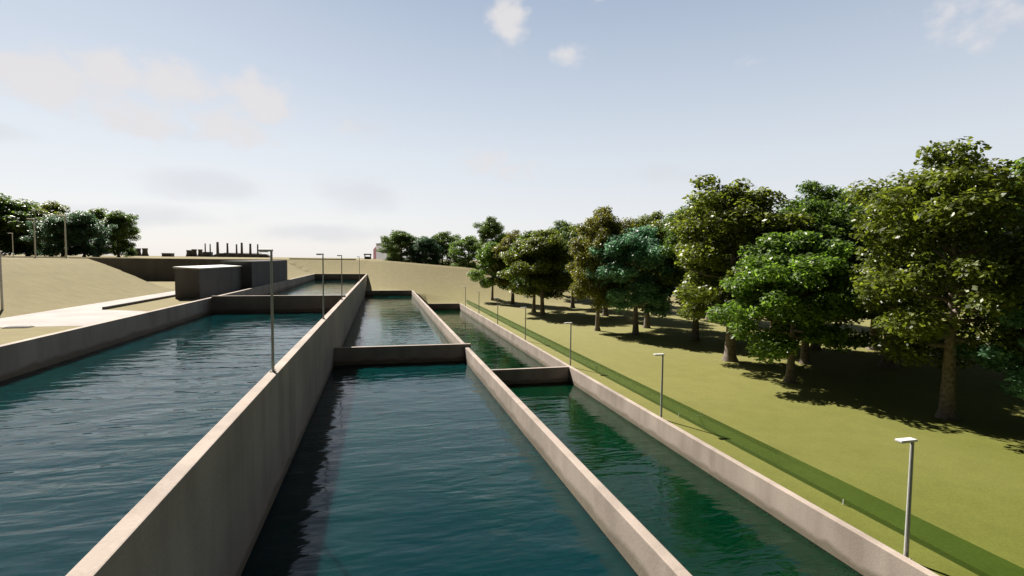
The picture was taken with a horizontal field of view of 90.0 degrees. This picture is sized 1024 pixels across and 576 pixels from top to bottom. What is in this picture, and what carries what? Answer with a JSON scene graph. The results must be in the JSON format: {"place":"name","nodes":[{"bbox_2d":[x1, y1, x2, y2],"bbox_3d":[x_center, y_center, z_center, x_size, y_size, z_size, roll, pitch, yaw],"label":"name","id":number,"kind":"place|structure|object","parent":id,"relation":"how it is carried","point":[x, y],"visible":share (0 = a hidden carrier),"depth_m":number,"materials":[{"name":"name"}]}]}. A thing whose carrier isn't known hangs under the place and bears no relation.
{"place":"outdoors","nodes":[
{"label":"outdoors","id":0,"kind":"place"},
{"bbox_2d":[2,326,33,328],"bbox_3d":[-28.997,2.311,30.066,1.240,0.125,0.640,0,3,-14],"label":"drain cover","id":1,"kind":"object","parent":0,"point":[18,327],"visible":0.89,"depth_m":29.93,"materials":[{"name":"concrete"}]},
{"bbox_2d":[0,291,174,326],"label":"pavement","id":2,"kind":"structure","parent":0,"point":[85,315],"depth_m":36.04,"materials":[{"name":"white concrete"}]},
{"bbox_2d":[102,294,174,309],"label":"kerb wall","id":3,"kind":"structure","parent":2,"relation":"on","point":[131,303],"depth_m":45.53,"materials":[{"name":"grey concrete"}]},
{"bbox_2d":[0,312,327,575],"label":"water","id":4,"kind":"structure","parent":0,"point":[96,446],"depth_m":17.04,"materials":[{"name":"teal liquid"}]},
{"bbox_2d":[270,280,358,294],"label":"water","id":5,"kind":"structure","parent":0,"point":[315,287],"depth_m":91.36,"materials":[{"name":"teal liquid"}]},
{"bbox_2d":[343,295,450,346],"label":"water","id":6,"kind":"structure","parent":0,"point":[389,320],"depth_m":62.20,"materials":[{"name":"teal liquid"}]},
{"bbox_2d":[241,361,637,575],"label":"water","id":7,"kind":"structure","parent":0,"point":[424,469],"depth_m":17.59,"materials":[{"name":"teal liquid"}]},
{"bbox_2d":[433,310,545,368],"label":"water","id":8,"kind":"structure","parent":0,"point":[490,349],"depth_m":69.05,"materials":[{"name":"green liquid"}]},
{"bbox_2d":[0,254,1023,575],"bbox_3d":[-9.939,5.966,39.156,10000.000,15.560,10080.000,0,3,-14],"label":"ground","id":9,"kind":"structure","parent":0,"point":[826,428],"depth_m":37.63,"materials":[{"name":"green plant"}]},
{"bbox_2d":[0,251,3,309],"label":"lamp post","id":10,"kind":"object","parent":9,"relation":"on","point":[1,294],"visible":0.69,"depth_m":36.06,"materials":[{"name":"grey metal"}]},
{"bbox_2d":[8,233,13,256],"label":"lamp post","id":11,"kind":"object","parent":9,"relation":"on","point":[12,244],"visible":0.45,"depth_m":89.43,"materials":[{"name":"grey metal"}]},
{"bbox_2d":[0,193,43,255],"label":"broadleaf tree","id":12,"kind":"object","parent":9,"relation":"on","point":[16,217],"visible":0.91,"depth_m":140.40,"materials":[{"name":"green plant"}]},
{"bbox_2d":[26,218,35,257],"bbox_3d":[-55.745,-5.639,59.489,0.832,4.882,0.324,0,3,-14],"label":"lamp post","id":13,"kind":"object","parent":9,"relation":"on","point":[34,236],"visible":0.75,"depth_m":59.49,"materials":[{"name":"grey metal"}]},
{"bbox_2d":[0,203,66,255],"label":"broadleaf tree","id":14,"kind":"object","parent":9,"relation":"on","point":[40,213],"visible":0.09,"depth_m":149.59,"materials":[{"name":"green plant"}]},
{"bbox_2d":[31,201,70,255],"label":"broadleaf tree","id":15,"kind":"object","parent":9,"relation":"on","point":[51,207],"visible":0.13,"depth_m":159.69,"materials":[{"name":"green plant"}]},
{"bbox_2d":[18,214,100,256],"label":"broadleaf tree","id":16,"kind":"object","parent":9,"relation":"on","point":[48,224],"visible":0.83,"depth_m":132.34,"materials":[{"name":"green plant"}]},
{"bbox_2d":[57,215,66,257],"bbox_3d":[-56.823,-6.324,64.756,0.978,5.740,0.381,0,3,-14],"label":"lamp post","id":17,"kind":"object","parent":9,"relation":"on","point":[65,234],"visible":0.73,"depth_m":64.74,"materials":[{"name":"grey metal"}]},
{"bbox_2d":[50,210,116,256],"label":"broadleaf tree","id":18,"kind":"object","parent":9,"relation":"on","point":[95,228],"visible":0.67,"depth_m":136.99,"materials":[{"name":"green plant"}]},
{"bbox_2d":[71,207,125,256],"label":"broadleaf tree","id":19,"kind":"object","parent":9,"relation":"on","point":[99,214],"visible":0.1,"depth_m":163.94,"materials":[{"name":"green plant"}]},
{"bbox_2d":[92,209,140,256],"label":"broadleaf tree","id":20,"kind":"object","parent":9,"relation":"on","point":[125,231],"visible":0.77,"depth_m":149.02,"materials":[{"name":"green plant"}]},
{"bbox_2d":[135,248,141,255],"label":"cooling tower","id":21,"kind":"structure","parent":9,"relation":"on","point":[138,250],"depth_m":697.98,"materials":[{"name":"concrete"}]},
{"bbox_2d":[141,248,148,255],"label":"cooling tower","id":22,"kind":"structure","parent":9,"relation":"on","point":[144,251],"depth_m":697.61,"materials":[{"name":"concrete"}]},
{"bbox_2d":[7,257,286,288],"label":"retaining wall","id":23,"kind":"structure","parent":9,"relation":"on","point":[255,272],"depth_m":87.64,"materials":[{"name":"concrete"}]},
{"bbox_2d":[0,274,314,380],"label":"concrete wall","id":24,"kind":"structure","parent":9,"relation":"on","point":[20,357],"depth_m":29.82,"materials":[{"name":"grey concrete"}]},
{"bbox_2d":[162,253,174,256],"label":"storage block","id":25,"kind":"structure","parent":9,"relation":"on","point":[167,254],"depth_m":397.35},
{"bbox_2d":[185,250,191,256],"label":"cooling tower","id":26,"kind":"structure","parent":9,"relation":"on","point":[188,253],"depth_m":697.15,"materials":[{"name":"concrete"}]},
{"bbox_2d":[191,249,197,256],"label":"cooling tower","id":27,"kind":"structure","parent":9,"relation":"on","point":[194,253],"depth_m":698.02,"materials":[{"name":"concrete"}]},
{"bbox_2d":[197,249,202,256],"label":"cooling tower","id":28,"kind":"structure","parent":9,"relation":"on","point":[200,252],"depth_m":698.30,"materials":[{"name":"concrete"}]},
{"bbox_2d":[200,243,212,256],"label":"boiler house","id":29,"kind":"structure","parent":9,"relation":"on","point":[207,254],"depth_m":596.53,"materials":[{"name":"concrete"}]},
{"bbox_2d":[173,265,242,298],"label":"block house","id":30,"kind":"structure","parent":9,"relation":"on","point":[197,282],"depth_m":53.94,"materials":[{"name":"concrete"}]},
{"bbox_2d":[66,274,367,575],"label":"concrete wall","id":31,"kind":"structure","parent":9,"relation":"on","point":[202,506],"depth_m":12.26,"materials":[{"name":"grey concrete"}]},
{"bbox_2d":[258,249,276,371],"bbox_3d":[-8.497,0.918,17.786,0.508,4.520,0.198,0,3,-14],"label":"lamp post","id":32,"kind":"object","parent":31,"relation":"on","point":[273,369],"visible":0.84,"depth_m":17.78,"materials":[{"name":"grey metal"}]},
{"bbox_2d":[211,295,345,312],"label":"concrete wall","id":33,"kind":"structure","parent":31,"relation":"attached to","point":[262,304],"depth_m":50.93,"materials":[{"name":"grey concrete"}]},
{"bbox_2d":[316,253,324,318],"bbox_3d":[-12.448,0.019,33.316,0.508,4.520,0.198,0,3,-14],"label":"lamp post","id":34,"kind":"object","parent":31,"relation":"on","point":[322,278],"visible":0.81,"depth_m":33.28,"materials":[{"name":"grey metal"}]},
{"bbox_2d":[337,255,342,299],"bbox_3d":[-16.387,-0.878,48.798,0.508,4.520,0.198,0,3,-14],"label":"lamp post","id":35,"kind":"object","parent":31,"relation":"on","point":[341,276],"visible":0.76,"depth_m":48.78,"materials":[{"name":"grey metal"}]},
{"bbox_2d":[216,242,218,256],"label":"chimney","id":36,"kind":"object","parent":9,"relation":"on","point":[217,249],"visible":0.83,"depth_m":584.50,"materials":[{"name":"concrete"}]},
{"bbox_2d":[226,243,228,256],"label":"chimney","id":37,"kind":"object","parent":9,"relation":"on","point":[227,252],"visible":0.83,"depth_m":585.55,"materials":[{"name":"concrete"}]},
{"bbox_2d":[212,253,269,257],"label":"turbine hall","id":38,"kind":"structure","parent":9,"relation":"on","point":[245,255],"depth_m":596.68,"materials":[{"name":"grey concrete"}]},
{"bbox_2d":[249,244,251,256],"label":"chimney","id":39,"kind":"object","parent":9,"relation":"on","point":[250,252],"visible":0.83,"depth_m":585.78,"materials":[{"name":"concrete"}]},
{"bbox_2d":[289,258,355,259],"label":"boundary wall","id":40,"kind":"structure","parent":9,"relation":"on","point":[321,259],"depth_m":150.48,"materials":[{"name":"grey concrete"}]},
{"bbox_2d":[315,274,365,279],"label":"concrete wall","id":41,"kind":"structure","parent":9,"relation":"on","point":[338,276],"depth_m":128.34,"materials":[{"name":"grey concrete"}]},
{"bbox_2d":[373,243,400,260],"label":"house","id":42,"kind":"structure","parent":9,"relation":"on","point":[379,255],"depth_m":301.37,"materials":[{"name":"white brick"}]},
{"bbox_2d":[365,290,411,295],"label":"concrete wall","id":43,"kind":"structure","parent":9,"relation":"on","point":[384,292],"depth_m":111.93,"materials":[{"name":"grey concrete"}]},
{"bbox_2d":[375,229,418,262],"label":"broadleaf tree","id":44,"kind":"object","parent":9,"relation":"on","point":[403,240],"visible":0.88,"depth_m":166.84,"materials":[{"name":"green plant"}]},
{"bbox_2d":[406,236,445,264],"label":"broadleaf tree","id":45,"kind":"object","parent":9,"relation":"on","point":[426,246],"visible":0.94,"depth_m":163.32,"materials":[{"name":"green plant"}]},
{"bbox_2d":[427,303,459,309],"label":"concrete wall","id":46,"kind":"structure","parent":9,"relation":"on","point":[448,306],"depth_m":115.31,"materials":[{"name":"grey concrete"}]},
{"bbox_2d":[428,230,460,265],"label":"broadleaf tree","id":47,"kind":"object","parent":9,"relation":"on","point":[442,239],"visible":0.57,"depth_m":170.01,"materials":[{"name":"green plant"}]},
{"bbox_2d":[447,235,485,268],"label":"broadleaf tree","id":48,"kind":"object","parent":9,"relation":"on","point":[466,243],"visible":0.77,"depth_m":157.49,"materials":[{"name":"green plant"}]},
{"bbox_2d":[466,241,511,299],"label":"broadleaf tree","id":49,"kind":"object","parent":9,"relation":"on","point":[485,256],"visible":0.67,"depth_m":121.02,"materials":[{"name":"green plant"}]},
{"bbox_2d":[472,215,507,262],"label":"broadleaf tree","id":50,"kind":"object","parent":9,"relation":"on","point":[492,228],"visible":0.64,"depth_m":148.36,"materials":[{"name":"green plant"}]},
{"bbox_2d":[488,229,522,303],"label":"broadleaf tree","id":51,"kind":"object","parent":9,"relation":"on","point":[505,244],"visible":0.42,"depth_m":117.77,"materials":[{"name":"green plant"}]},
{"bbox_2d":[521,307,525,339],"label":"lamp post","id":52,"kind":"object","parent":9,"relation":"on","point":[525,321],"visible":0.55,"depth_m":64.69,"materials":[{"name":"grey metal"}]},
{"bbox_2d":[500,230,562,311],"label":"broadleaf tree","id":53,"kind":"object","parent":9,"relation":"on","point":[518,278],"visible":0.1,"depth_m":98.48,"materials":[{"name":"green plant"}]},
{"bbox_2d":[496,229,577,314],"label":"broadleaf tree","id":54,"kind":"object","parent":9,"relation":"on","point":[547,244],"visible":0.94,"depth_m":93.85,"materials":[{"name":"green plant"}]},
{"bbox_2d":[412,290,691,575],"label":"concrete wall","id":55,"kind":"structure","parent":9,"relation":"on","point":[641,548],"depth_m":16.81,"materials":[{"name":"grey concrete"}]},
{"bbox_2d":[334,343,470,365],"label":"concrete wall","id":56,"kind":"structure","parent":55,"relation":"attached to","point":[362,355],"depth_m":39.63,"materials":[{"name":"grey concrete"}]},
{"bbox_2d":[546,219,573,291],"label":"broadleaf tree","id":57,"kind":"object","parent":9,"relation":"on","point":[563,226],"visible":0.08,"depth_m":131.54,"materials":[{"name":"green plant"}]},
{"bbox_2d":[565,322,571,365],"bbox_3d":[5.413,5.575,49.240,0.770,4.520,0.300,0,3,-14],"label":"lamp post","id":58,"kind":"object","parent":9,"relation":"on","point":[570,323],"visible":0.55,"depth_m":49.20,"materials":[{"name":"grey metal"}]},
{"bbox_2d":[558,230,584,307],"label":"broadleaf tree","id":59,"kind":"object","parent":9,"relation":"on","point":[567,236],"visible":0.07,"depth_m":109.73,"materials":[{"name":"green plant"}]},
{"bbox_2d":[569,216,626,315],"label":"broadleaf tree","id":60,"kind":"object","parent":9,"relation":"on","point":[605,310],"visible":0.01,"depth_m":95.62,"materials":[{"name":"green plant"}]},
{"bbox_2d":[565,205,636,330],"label":"broadleaf tree","id":61,"kind":"object","parent":9,"relation":"on","point":[601,226],"visible":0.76,"depth_m":72.86,"materials":[{"name":"green plant"}]},
{"bbox_2d":[583,225,682,334],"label":"broadleaf tree","id":62,"kind":"object","parent":9,"relation":"on","point":[639,247],"visible":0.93,"depth_m":69.03,"materials":[{"name":"green plant"}]},
{"bbox_2d":[625,210,679,327],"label":"broadleaf tree","id":63,"kind":"object","parent":9,"relation":"on","point":[653,218],"visible":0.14,"depth_m":76.55,"materials":[{"name":"green plant"}]},
{"bbox_2d":[653,353,664,418],"bbox_3d":[9.500,6.505,33.178,0.770,4.520,0.300,0,3,-14],"label":"lamp post","id":64,"kind":"object","parent":9,"relation":"on","point":[661,397],"visible":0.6,"depth_m":33.17,"materials":[{"name":"grey metal"}]},
{"bbox_2d":[653,194,728,340],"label":"broadleaf tree","id":65,"kind":"object","parent":9,"relation":"on","point":[672,279],"visible":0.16,"depth_m":66.11,"materials":[{"name":"green plant"}]},
{"bbox_2d":[459,303,938,575],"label":"concrete wall","id":66,"kind":"structure","parent":9,"relation":"on","point":[860,552],"depth_m":24.20,"materials":[{"name":"grey concrete"}]},
{"bbox_2d":[491,366,568,384],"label":"concrete wall","id":67,"kind":"structure","parent":66,"relation":"attached to","point":[531,375],"depth_m":47.37,"materials":[{"name":"grey concrete"}]},
{"bbox_2d":[682,226,759,300],"bbox_3d":[28.157,-1.683,65.477,11.789,17.890,12.302,-2,4,-43],"label":"broadleaf tree","id":68,"kind":"object","parent":9,"relation":"on","point":[724,254],"visible":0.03,"depth_m":62.85,"materials":[{"name":"green plant"}]},
{"bbox_2d":[664,174,815,361],"bbox_3d":[22.869,-1.938,52.837,14.859,19.730,15.506,3,4,40],"label":"broadleaf tree","id":69,"kind":"object","parent":9,"relation":"on","point":[735,211],"visible":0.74,"depth_m":51.33,"materials":[{"name":"green plant"}]},
{"bbox_2d":[705,230,887,382],"bbox_3d":[24.430,1.760,43.351,13.694,13.404,12.550,-2,4,-37],"label":"broadleaf tree","id":70,"kind":"object","parent":9,"relation":"on","point":[805,262],"visible":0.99,"depth_m":41.57,"materials":[{"name":"green plant"}]},
{"bbox_2d":[748,197,870,363],"bbox_3d":[30.119,-0.489,52.093,12.443,16.989,11.795,3,4,36],"label":"broadleaf tree","id":71,"kind":"object","parent":9,"relation":"on","point":[828,227],"visible":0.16,"depth_m":49.67,"materials":[{"name":"green plant"}]},
{"bbox_2d":[774,180,885,349],"bbox_3d":[36.292,-2.628,60.511,13.933,20.593,13.208,1,3,-1],"label":"broadleaf tree","id":72,"kind":"object","parent":9,"relation":"on","point":[825,194],"visible":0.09,"depth_m":59.71,"materials":[{"name":"green plant"}]},
{"bbox_2d":[847,203,942,350],"bbox_3d":[43.570,-2.005,61.012,13.738,19.423,13.165,-1,4,-33],"label":"broadleaf tree","id":73,"kind":"object","parent":9,"relation":"on","point":[874,333],"depth_m":61.19,"materials":[{"name":"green plant"}]},
{"bbox_2d":[829,188,979,368],"bbox_3d":[37.537,-1.002,50.552,15.064,18.401,14.436,0,3,-16],"label":"broadleaf tree","id":74,"kind":"object","parent":9,"relation":"on","point":[883,363],"visible":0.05,"depth_m":50.40,"materials":[{"name":"green plant"}]},
{"bbox_2d":[895,437,917,559],"bbox_3d":[13.463,7.407,17.599,0.770,4.520,0.300,0,3,-14],"label":"lamp post","id":75,"kind":"object","parent":9,"relation":"on","point":[910,440],"visible":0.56,"depth_m":17.60,"materials":[{"name":"grey metal"}]},
{"bbox_2d":[841,136,1023,420],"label":"broadleaf tree","id":76,"kind":"object","parent":9,"relation":"on","point":[952,201],"visible":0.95,"depth_m":32.17,"materials":[{"name":"green plant"}]},
{"bbox_2d":[953,286,1023,399],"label":"broadleaf tree","id":77,"kind":"object","parent":9,"relation":"on","point":[996,359],"visible":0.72,"depth_m":31.36,"materials":[{"name":"green plant"}]},
{"bbox_2d":[959,157,1023,295],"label":"broadleaf tree","id":78,"kind":"object","parent":9,"relation":"on","point":[1018,162],"visible":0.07,"depth_m":52.36,"materials":[{"name":"green plant"}]},
{"bbox_2d":[0,0,1023,259],"label":"sky","id":79,"kind":"structure","parent":0,"point":[291,128],"materials":[{"name":"blue"}]},
{"bbox_2d":[506,382,862,575],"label":"water","id":80,"kind":"structure","parent":0,"point":[692,518],"depth_m":24.56,"materials":[{"name":"green liquid"}]}
]}

